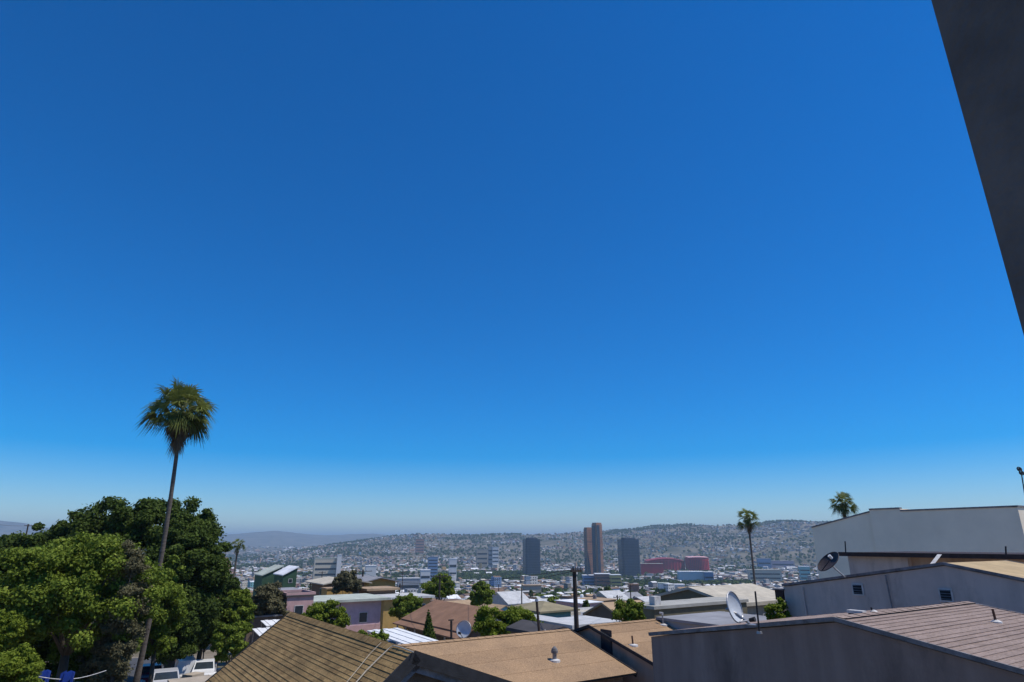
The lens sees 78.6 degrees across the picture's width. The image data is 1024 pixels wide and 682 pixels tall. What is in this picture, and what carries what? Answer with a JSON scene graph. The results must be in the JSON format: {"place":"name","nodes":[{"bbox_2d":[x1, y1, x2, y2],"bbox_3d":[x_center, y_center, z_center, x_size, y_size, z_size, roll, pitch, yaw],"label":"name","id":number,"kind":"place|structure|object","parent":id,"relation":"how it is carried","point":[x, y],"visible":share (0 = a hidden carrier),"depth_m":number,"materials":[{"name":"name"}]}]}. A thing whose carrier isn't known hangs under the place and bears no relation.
{"place":"outdoors","nodes":[
{"label":"outdoors","id":0,"kind":"place"},
{"bbox_2d":[121,657,163,681],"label":"road","id":1,"kind":"structure","parent":0,"point":[132,663],"depth_m":65.98,"materials":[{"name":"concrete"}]},
{"bbox_2d":[140,663,161,681],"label":"parked car","id":2,"kind":"object","parent":1,"relation":"on","point":[145,672],"visible":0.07,"depth_m":50.49,"materials":[{"name":"blue paint"}]},
{"bbox_2d":[153,667,179,681],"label":"parked car","id":3,"kind":"object","parent":1,"relation":"on","point":[163,675],"visible":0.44,"depth_m":43.48,"materials":[{"name":"silver paint"}]},
{"bbox_2d":[174,655,195,674],"bbox_3d":[-27.358,27.352,52.117,1.764,1.892,4.360,10,-21,-30],"label":"parked van","id":4,"kind":"object","parent":1,"relation":"on","point":[185,666],"visible":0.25,"depth_m":50.62,"materials":[{"name":"white paint"}]},
{"bbox_2d":[192,658,216,675],"bbox_3d":[-25.287,27.096,51.382,1.764,1.692,4.760,7,-19,-20],"label":"parked pickup","id":5,"kind":"object","parent":1,"relation":"on","point":[207,666],"visible":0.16,"depth_m":50.72,"materials":[{"name":"white paint"}]},
{"bbox_2d":[0,521,819,681],"bbox_3d":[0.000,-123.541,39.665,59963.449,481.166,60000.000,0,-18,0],"label":"terrain","id":6,"kind":"structure","parent":0,"point":[273,539],"depth_m":3476.28,"materials":[{"name":"grey"}]},
{"bbox_2d":[0,608,27,654],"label":"bush","id":7,"kind":"object","parent":6,"relation":"on","point":[13,626],"visible":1,"depth_m":30.01,"materials":[{"name":"green plant"}]},
{"bbox_2d":[0,642,44,681],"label":"bush","id":8,"kind":"object","parent":6,"relation":"on","point":[20,663],"visible":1,"depth_m":24.07,"materials":[{"name":"green plant"}]},
{"bbox_2d":[13,628,65,659],"bbox_3d":[-28.947,18.645,37.189,4.434,6.216,3.908,4,-18,-13],"label":"bush","id":9,"kind":"object","parent":6,"relation":"on","point":[39,644],"visible":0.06,"depth_m":37.07,"materials":[{"name":"green plant"}]},
{"bbox_2d":[0,519,100,595],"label":"tree","id":10,"kind":"object","parent":6,"relation":"on","point":[23,540],"visible":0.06,"depth_m":55.08,"materials":[{"name":"green plant"}]},
{"bbox_2d":[35,632,89,681],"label":"bush","id":11,"kind":"object","parent":6,"relation":"on","point":[51,660],"visible":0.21,"depth_m":37.19,"materials":[{"name":"green plant"}]},
{"bbox_2d":[59,670,74,681],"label":"tarpaulin","id":12,"kind":"object","parent":6,"relation":"on","point":[66,676],"visible":1,"depth_m":27.83,"materials":[{"name":"blue plastic"}]},
{"bbox_2d":[0,530,175,681],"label":"tree","id":13,"kind":"object","parent":6,"relation":"on","point":[60,585],"visible":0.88,"depth_m":33.12,"materials":[{"name":"green plant"}]},
{"bbox_2d":[51,621,143,681],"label":"bush","id":14,"kind":"object","parent":6,"relation":"on","point":[87,653],"visible":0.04,"depth_m":37.47,"materials":[{"name":"green plant"}]},
{"bbox_2d":[74,635,135,681],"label":"bush","id":15,"kind":"object","parent":6,"relation":"on","point":[85,669],"visible":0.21,"depth_m":36.71,"materials":[{"name":"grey plant"}]},
{"bbox_2d":[89,539,152,681],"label":"tree","id":16,"kind":"object","parent":6,"relation":"on","point":[118,668],"visible":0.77,"depth_m":33.53,"materials":[{"name":"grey plant"}]},
{"bbox_2d":[46,495,226,681],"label":"tree","id":17,"kind":"object","parent":6,"relation":"on","point":[141,520],"visible":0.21,"depth_m":53.66,"materials":[{"name":"green plant"}]},
{"bbox_2d":[135,554,188,681],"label":"tree","id":18,"kind":"object","parent":6,"relation":"on","point":[173,611],"visible":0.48,"depth_m":42.73,"materials":[{"name":"green plant"}]},
{"bbox_2d":[139,610,201,667],"bbox_3d":[-26.194,23.144,47.205,4.972,5.978,3.833,0,-18,0],"label":"bush","id":19,"kind":"object","parent":6,"relation":"on","point":[184,635],"visible":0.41,"depth_m":47.05,"materials":[{"name":"green plant"}]},
{"bbox_2d":[133,375,219,681],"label":"fan palm","id":20,"kind":"object","parent":6,"relation":"on","point":[182,423],"visible":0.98,"depth_m":44.70,"materials":[{"name":"green plant"}]},
{"bbox_2d":[139,505,234,667],"bbox_3d":[-27.547,20.905,51.960,7.811,14.202,8.582,-10,-21,29],"label":"tree","id":21,"kind":"object","parent":6,"relation":"on","point":[206,560],"visible":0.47,"depth_m":51.33,"materials":[{"name":"green plant"}]},
{"bbox_2d":[167,675,211,681],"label":"platform","id":22,"kind":"structure","parent":6,"relation":"on","point":[198,679],"depth_m":40.64,"materials":[{"name":"beige concrete"}]},
{"bbox_2d":[186,613,225,658],"bbox_3d":[-27.556,27.044,56.532,3.971,6.173,3.557,-12,-21,33],"label":"bush","id":23,"kind":"object","parent":6,"relation":"on","point":[205,644],"visible":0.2,"depth_m":55.78,"materials":[{"name":"green plant"}]},
{"bbox_2d":[215,573,241,666],"bbox_3d":[-28.039,27.126,60.706,2.929,9.197,2.774,-14,-22,36],"label":"tree","id":24,"kind":"object","parent":6,"relation":"on","point":[234,582],"visible":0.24,"depth_m":61.29,"materials":[{"name":"green plant"}]},
{"bbox_2d":[209,622,253,663],"bbox_3d":[-21.283,23.616,46.967,3.154,4.672,2.589,-13,-22,36],"label":"bush","id":25,"kind":"object","parent":6,"relation":"on","point":[235,644],"visible":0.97,"depth_m":46.76,"materials":[{"name":"green plant"}]},
{"bbox_2d":[219,588,256,658],"bbox_3d":[-24.238,25.569,54.740,3.347,7.474,3.435,0,-18,0],"label":"tree","id":26,"kind":"object","parent":6,"relation":"on","point":[241,610],"visible":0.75,"depth_m":54.90,"materials":[{"name":"green plant"}]},
{"bbox_2d":[232,538,245,576],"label":"fan palm","id":27,"kind":"object","parent":6,"relation":"on","point":[236,551],"visible":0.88,"depth_m":113.47,"materials":[{"name":"green plant"}]},
{"bbox_2d":[252,627,269,641],"bbox_3d":[-20.312,25.934,52.645,2.600,3.090,3.200,12,-21,-32],"label":"canopy","id":28,"kind":"object","parent":6,"relation":"on","point":[259,631],"visible":0.3,"depth_m":53.32,"materials":[{"name":"white metal"}]},
{"bbox_2d":[243,612,282,645],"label":"house","id":29,"kind":"structure","parent":6,"relation":"on","point":[256,623],"depth_m":66.60,"materials":[{"name":"paint"}]},
{"bbox_2d":[252,565,283,595],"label":"house","id":30,"kind":"structure","parent":6,"relation":"on","point":[264,576],"depth_m":115.85,"materials":[{"name":"green paint"}]},
{"bbox_2d":[251,581,289,616],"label":"tree","id":31,"kind":"object","parent":6,"relation":"on","point":[268,598],"visible":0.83,"depth_m":67.52,"materials":[{"name":"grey plant"}]},
{"bbox_2d":[261,619,279,627],"bbox_3d":[-23.017,29.316,61.993,3.400,3.020,2.500,12,-21,-32],"label":"canopy","id":32,"kind":"object","parent":6,"relation":"on","point":[268,623],"visible":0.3,"depth_m":62.06,"materials":[{"name":"white metal"}]},
{"bbox_2d":[273,565,298,587],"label":"house","id":33,"kind":"structure","parent":6,"relation":"on","point":[286,576],"depth_m":109.60,"materials":[{"name":"green paint"}]},
{"bbox_2d":[281,589,315,613],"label":"house","id":34,"kind":"structure","parent":6,"relation":"on","point":[299,601],"depth_m":69.31,"materials":[{"name":"pink paint"}]},
{"bbox_2d":[312,558,336,578],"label":"office block","id":35,"kind":"structure","parent":6,"relation":"on","point":[327,566],"depth_m":1182.96,"materials":[{"name":"beige paint"}]},
{"bbox_2d":[301,598,351,627],"bbox_3d":[-17.049,26.700,56.486,5.042,6.465,3.709,0,-18,0],"label":"bush","id":36,"kind":"object","parent":6,"relation":"on","point":[327,611],"visible":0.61,"depth_m":56.65,"materials":[{"name":"green plant"}]},
{"bbox_2d":[321,587,351,594],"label":"house","id":37,"kind":"structure","parent":6,"relation":"on","point":[326,590],"depth_m":94.79,"materials":[{"name":"paint"}]},
{"bbox_2d":[304,576,371,594],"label":"house","id":38,"kind":"structure","parent":6,"relation":"on","point":[317,584],"depth_m":103.91,"materials":[{"name":"brown paint"}]},
{"bbox_2d":[331,569,361,593],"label":"tree","id":39,"kind":"object","parent":6,"relation":"on","point":[346,581],"visible":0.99,"depth_m":92.47,"materials":[{"name":"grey plant"}]},
{"bbox_2d":[313,593,390,634],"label":"house","id":40,"kind":"structure","parent":6,"relation":"on","point":[363,610],"depth_m":76.91,"materials":[{"name":"purple paint"}]},
{"bbox_2d":[205,611,511,681],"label":"house","id":41,"kind":"structure","parent":6,"relation":"on","point":[290,646],"depth_m":13.90,"materials":[{"name":"brown"}]},
{"bbox_2d":[365,565,376,575],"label":"office block","id":42,"kind":"structure","parent":6,"relation":"on","point":[371,569],"depth_m":1083.41,"materials":[{"name":"white paint"}]},
{"bbox_2d":[357,575,401,586],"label":"house","id":43,"kind":"structure","parent":6,"relation":"on","point":[376,581],"depth_m":106.44,"materials":[{"name":"paint"}]},
{"bbox_2d":[359,586,399,593],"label":"house","id":44,"kind":"structure","parent":6,"relation":"on","point":[380,590],"depth_m":94.37,"materials":[{"name":"brown paint"}]},
{"bbox_2d":[371,629,389,641],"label":"plant","id":45,"kind":"object","parent":6,"relation":"on","point":[382,635],"visible":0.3,"depth_m":26.37,"materials":[{"name":"green plant"}]},
{"bbox_2d":[367,628,438,643],"bbox_3d":[-6.921,19.882,38.955,2.200,2.993,6.159,12,-21,-32],"label":"canopy","id":46,"kind":"object","parent":6,"relation":"on","point":[400,636],"visible":0.48,"depth_m":38.99,"materials":[{"name":"white metal"}]},
{"bbox_2d":[374,592,434,628],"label":"house","id":47,"kind":"structure","parent":6,"relation":"on","point":[386,620],"depth_m":88.25,"materials":[{"name":"paint"}]},
{"bbox_2d":[388,593,423,629],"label":"tree","id":48,"kind":"object","parent":6,"relation":"on","point":[405,605],"visible":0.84,"depth_m":77.08,"materials":[{"name":"green plant"}]},
{"bbox_2d":[397,577,419,589],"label":"office block","id":49,"kind":"structure","parent":6,"relation":"on","point":[412,582],"depth_m":750.90,"materials":[{"name":"grey paint"}]},
{"bbox_2d":[415,539,423,553],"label":"office block","id":50,"kind":"structure","parent":6,"relation":"on","point":[419,545],"depth_m":3140.90,"materials":[{"name":"paint"}]},
{"bbox_2d":[420,569,429,585],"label":"office block","id":51,"kind":"structure","parent":6,"relation":"on","point":[424,575],"depth_m":891.99,"materials":[{"name":"white paint"}]},
{"bbox_2d":[422,609,436,639],"bbox_3d":[-6.086,22.255,45.364,1.296,5.210,1.225,0,-18,0],"label":"cypress tree","id":52,"kind":"object","parent":6,"relation":"on","point":[428,630],"visible":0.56,"depth_m":45.60,"materials":[{"name":"green plant"}]},
{"bbox_2d":[427,557,437,578],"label":"office block","id":53,"kind":"structure","parent":6,"relation":"on","point":[432,566],"depth_m":1414.81,"materials":[{"name":"blue paint"}]},
{"bbox_2d":[419,573,455,600],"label":"tree","id":54,"kind":"object","parent":6,"relation":"on","point":[447,589],"visible":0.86,"depth_m":95.86,"materials":[{"name":"green plant"}]},
{"bbox_2d":[392,600,503,640],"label":"house","id":55,"kind":"structure","parent":6,"relation":"on","point":[441,612],"depth_m":58.77,"materials":[{"name":"brown paint"}]},
{"bbox_2d":[448,558,456,577],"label":"office block","id":56,"kind":"structure","parent":6,"relation":"on","point":[452,566],"depth_m":1395.01,"materials":[{"name":"white paint"}]},
{"bbox_2d":[91,520,825,623],"bbox_3d":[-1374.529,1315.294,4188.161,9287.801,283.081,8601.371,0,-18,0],"label":"distant houses","id":57,"kind":"structure","parent":6,"relation":"on","point":[248,573],"depth_m":2627.83,"materials":[{"name":"paint"}]},
{"bbox_2d":[476,549,487,567],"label":"office block","id":58,"kind":"structure","parent":6,"relation":"on","point":[482,556],"depth_m":2224.60,"materials":[{"name":"beige paint"}]},
{"bbox_2d":[469,580,495,605],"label":"tree","id":59,"kind":"object","parent":6,"relation":"on","point":[481,594],"visible":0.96,"depth_m":81.00,"materials":[{"name":"green plant"}]},
{"bbox_2d":[492,547,498,567],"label":"office block","id":60,"kind":"structure","parent":6,"relation":"on","point":[495,555],"depth_m":2177.06,"materials":[{"name":"white paint"}]},
{"bbox_2d":[471,605,543,636],"bbox_3d":[-0.257,19.638,39.804,4.709,5.428,3.120,0,-18,0],"label":"bush","id":61,"kind":"object","parent":6,"relation":"on","point":[486,623],"visible":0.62,"depth_m":39.81,"materials":[{"name":"green plant"}]},
{"bbox_2d":[492,591,531,605],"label":"house","id":62,"kind":"structure","parent":6,"relation":"on","point":[510,598],"depth_m":149.99,"materials":[{"name":"grey paint"}]},
{"bbox_2d":[398,628,636,681],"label":"house","id":63,"kind":"structure","parent":6,"relation":"on","point":[521,657],"depth_m":20.19,"materials":[{"name":"brown paint"}]},
{"bbox_2d":[456,620,470,637],"bbox_3d":[-1.688,9.778,21.198,0.481,0.566,0.455,10,-21,-29],"label":"satellite dish","id":64,"kind":"object","parent":63,"relation":"on","point":[463,628],"visible":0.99,"depth_m":21.26,"materials":[{"name":"metal"}]},
{"bbox_2d":[550,646,559,662],"bbox_3d":[1.383,10.213,20.328,0.380,0.540,0.361,0,-18,0],"label":"vent pipe","id":65,"kind":"object","parent":63,"relation":"on","point":[554,652],"visible":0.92,"depth_m":20.27,"materials":[{"name":"metal"}]},
{"bbox_2d":[225,519,829,598],"bbox_3d":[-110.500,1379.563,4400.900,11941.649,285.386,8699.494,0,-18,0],"label":"distant trees","id":66,"kind":"object","parent":6,"relation":"on","point":[483,574],"visible":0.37,"depth_m":2678.67,"materials":[{"name":"green plant"}]},
{"bbox_2d":[523,536,540,574],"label":"tower","id":67,"kind":"structure","parent":6,"relation":"on","point":[531,556],"depth_m":1661.72,"materials":[{"name":"blue glass"}]},
{"bbox_2d":[522,584,541,593],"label":"office block","id":68,"kind":"structure","parent":6,"relation":"on","point":[533,587],"depth_m":578.68,"materials":[{"name":"beige paint"}]},
{"bbox_2d":[506,619,572,633],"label":"house","id":69,"kind":"structure","parent":6,"relation":"on","point":[522,626],"depth_m":32.68,"materials":[{"name":"brown paint"}]},
{"bbox_2d":[507,601,579,617],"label":"house","id":70,"kind":"structure","parent":6,"relation":"on","point":[546,608],"depth_m":56.42,"materials":[{"name":"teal paint"}]},
{"bbox_2d":[570,566,581,628],"bbox_3d":[3.207,15.086,30.817,0.702,7.517,0.299,12,-21,-32],"label":"utility pole","id":71,"kind":"object","parent":6,"relation":"on","point":[573,570],"visible":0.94,"depth_m":31.51,"materials":[{"name":"brown wood"}]},
{"bbox_2d":[554,599,601,607],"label":"house","id":72,"kind":"structure","parent":6,"relation":"on","point":[569,602],"depth_m":146.08,"materials":[{"name":"white paint"}]},
{"bbox_2d":[539,615,621,629],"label":"house","id":73,"kind":"structure","parent":6,"relation":"on","point":[567,622],"depth_m":42.27,"materials":[{"name":"white paint"}]},
{"bbox_2d":[583,527,592,574],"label":"tower","id":74,"kind":"structure","parent":6,"relation":"on","point":[588,558],"depth_m":1644.58,"materials":[{"name":"brown glass"}]},
{"bbox_2d":[582,575,593,585],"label":"office block","id":75,"kind":"structure","parent":6,"relation":"on","point":[587,579],"depth_m":1057.52,"materials":[{"name":"blue glass"}]},
{"bbox_2d":[572,597,616,601],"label":"house","id":76,"kind":"structure","parent":6,"relation":"on","point":[601,599],"depth_m":165.34,"materials":[{"name":"brown paint"}]},
{"bbox_2d":[591,523,603,574],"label":"tower","id":77,"kind":"structure","parent":6,"relation":"on","point":[597,549],"depth_m":1619.50,"materials":[{"name":"brown glass"}]},
{"bbox_2d":[594,573,609,586],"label":"office block","id":78,"kind":"structure","parent":6,"relation":"on","point":[604,577],"depth_m":1039.15,"materials":[{"name":"paint"}]},
{"bbox_2d":[592,590,629,600],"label":"house","id":79,"kind":"structure","parent":6,"relation":"on","point":[610,594],"depth_m":188.97,"materials":[{"name":"beige paint"}]},
{"bbox_2d":[583,600,641,620],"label":"house","id":80,"kind":"structure","parent":6,"relation":"on","point":[602,610],"depth_m":53.66,"materials":[{"name":"brown paint"}]},
{"bbox_2d":[609,574,621,586],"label":"office block","id":81,"kind":"structure","parent":6,"relation":"on","point":[615,579],"depth_m":1010.54,"materials":[{"name":"paint"}]},
{"bbox_2d":[573,619,676,681],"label":"house","id":82,"kind":"structure","parent":6,"relation":"on","point":[614,639],"depth_m":22.14,"materials":[{"name":"brown paint"}]},
{"bbox_2d":[600,629,612,655],"bbox_3d":[3.347,10.672,22.191,0.034,0.800,0.560,12,-21,-32],"label":"window","id":83,"kind":"structure","parent":82,"relation":"in","point":[606,644],"depth_m":22.15,"materials":[{"name":"glass"}]},
{"bbox_2d":[617,538,640,576],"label":"tower","id":84,"kind":"structure","parent":6,"relation":"on","point":[629,557],"depth_m":1652.24,"materials":[{"name":"blue glass"}]},
{"bbox_2d":[611,598,646,621],"bbox_3d":[6.835,17.959,36.146,2.060,5.841,2.160,0,-18,0],"label":"bush","id":85,"kind":"object","parent":6,"relation":"on","point":[630,609],"visible":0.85,"depth_m":36.48,"materials":[{"name":"green plant"}]},
{"bbox_2d":[640,563,663,574],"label":"office block","id":86,"kind":"structure","parent":6,"relation":"on","point":[654,568],"depth_m":1785.23,"materials":[{"name":"pink paint"}]},
{"bbox_2d":[644,557,684,570],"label":"stadium stand","id":87,"kind":"object","parent":6,"relation":"on","point":[673,564],"visible":0.66,"depth_m":2002.47,"materials":[{"name":"pink"}]},
{"bbox_2d":[677,571,703,580],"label":"office block","id":88,"kind":"structure","parent":6,"relation":"on","point":[688,575],"depth_m":1356.77,"materials":[{"name":"blue glass"}]},
{"bbox_2d":[640,596,748,618],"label":"house","id":89,"kind":"structure","parent":6,"relation":"on","point":[655,605],"depth_m":43.46,"materials":[{"name":"green paint"}]},
{"bbox_2d":[685,556,708,570],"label":"stadium stand","id":90,"kind":"object","parent":6,"relation":"on","point":[693,563],"visible":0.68,"depth_m":1965.84,"materials":[{"name":"pink"}]},
{"bbox_2d":[656,611,766,629],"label":"house","id":91,"kind":"structure","parent":6,"relation":"on","point":[687,621],"depth_m":24.15,"materials":[{"name":"grey paint"}]},
{"bbox_2d":[654,583,785,610],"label":"house","id":92,"kind":"structure","parent":6,"relation":"on","point":[748,589],"depth_m":65.86,"materials":[{"name":"beige paint"}]},
{"bbox_2d":[690,595,784,615],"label":"house","id":93,"kind":"structure","parent":6,"relation":"on","point":[762,602],"depth_m":55.00,"materials":[{"name":"beige paint"}]},
{"bbox_2d":[736,508,762,584],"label":"fan palm","id":94,"kind":"object","parent":6,"relation":"on","point":[748,524],"visible":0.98,"depth_m":106.99,"materials":[{"name":"green plant"}]},
{"bbox_2d":[756,558,771,567],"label":"office block","id":95,"kind":"structure","parent":6,"relation":"on","point":[761,562],"depth_m":2165.27,"materials":[{"name":"blue glass"}]},
{"bbox_2d":[747,569,782,581],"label":"office block","id":96,"kind":"structure","parent":6,"relation":"on","point":[769,574],"depth_m":1399.75,"materials":[{"name":"blue glass"}]},
{"bbox_2d":[763,597,792,619],"bbox_3d":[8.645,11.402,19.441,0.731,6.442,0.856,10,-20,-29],"label":"bush","id":97,"kind":"object","parent":6,"relation":"on","point":[779,607],"visible":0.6,"depth_m":20.20,"materials":[{"name":"green plant"}]},
{"bbox_2d":[771,560,794,567],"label":"office block","id":98,"kind":"structure","parent":6,"relation":"on","point":[774,563],"depth_m":2207.37,"materials":[{"name":"blue glass"}]},
{"bbox_2d":[798,566,810,579],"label":"office block","id":99,"kind":"structure","parent":6,"relation":"on","point":[804,572],"depth_m":1406.46,"materials":[{"name":"blue glass"}]},
{"bbox_2d":[648,601,1023,681],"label":"house","id":100,"kind":"structure","parent":6,"relation":"on","point":[964,641],"depth_m":11.26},
{"bbox_2d":[725,591,755,625],"bbox_3d":[4.232,4.984,11.653,0.646,0.612,0.344,4,-18,-11],"label":"satellite dish","id":101,"kind":"object","parent":100,"relation":"on","point":[734,608],"visible":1,"depth_m":11.69,"materials":[{"name":"metal"}]},
{"bbox_2d":[828,492,858,517],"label":"fan palm","id":102,"kind":"object","parent":6,"relation":"on","point":[842,507],"visible":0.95,"depth_m":84.90,"materials":[{"name":"green plant"}]},
{"bbox_2d":[811,505,1023,578],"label":"building","id":103,"kind":"structure","parent":6,"relation":"on","point":[978,529],"depth_m":42.84,"materials":[{"name":"beige paint"}]},
{"bbox_2d":[931,0,1023,333],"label":"building","id":104,"kind":"structure","parent":6,"relation":"on","point":[983,42],"depth_m":2.54,"materials":[{"name":"grey paint"}]},
{"bbox_2d":[0,0,1023,534],"label":"sky","id":105,"kind":"structure","parent":0,"point":[461,267],"materials":[{"name":"blue"}]},
{"bbox_2d":[781,560,1023,616],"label":"house","id":106,"kind":"structure","parent":0,"point":[998,584],"depth_m":17.60,"materials":[{"name":"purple paint"}]},
{"bbox_2d":[772,588,784,599],"bbox_3d":[9.046,8.417,20.825,0.600,0.350,0.400,12,-21,-32],"label":"eave box","id":107,"kind":"object","parent":106,"relation":"attached to","point":[779,592],"visible":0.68,"depth_m":20.69,"materials":[{"name":"black"}]},
{"bbox_2d":[817,552,846,578],"bbox_3d":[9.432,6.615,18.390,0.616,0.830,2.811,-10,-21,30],"label":"satellite dish","id":108,"kind":"object","parent":106,"relation":"on","point":[828,561],"visible":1,"depth_m":17.62,"materials":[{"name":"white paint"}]},
{"bbox_2d":[838,541,1023,574],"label":"flat roof building","id":109,"kind":"structure","parent":0,"point":[862,562],"depth_m":27.45,"materials":[{"name":"pink paint"}]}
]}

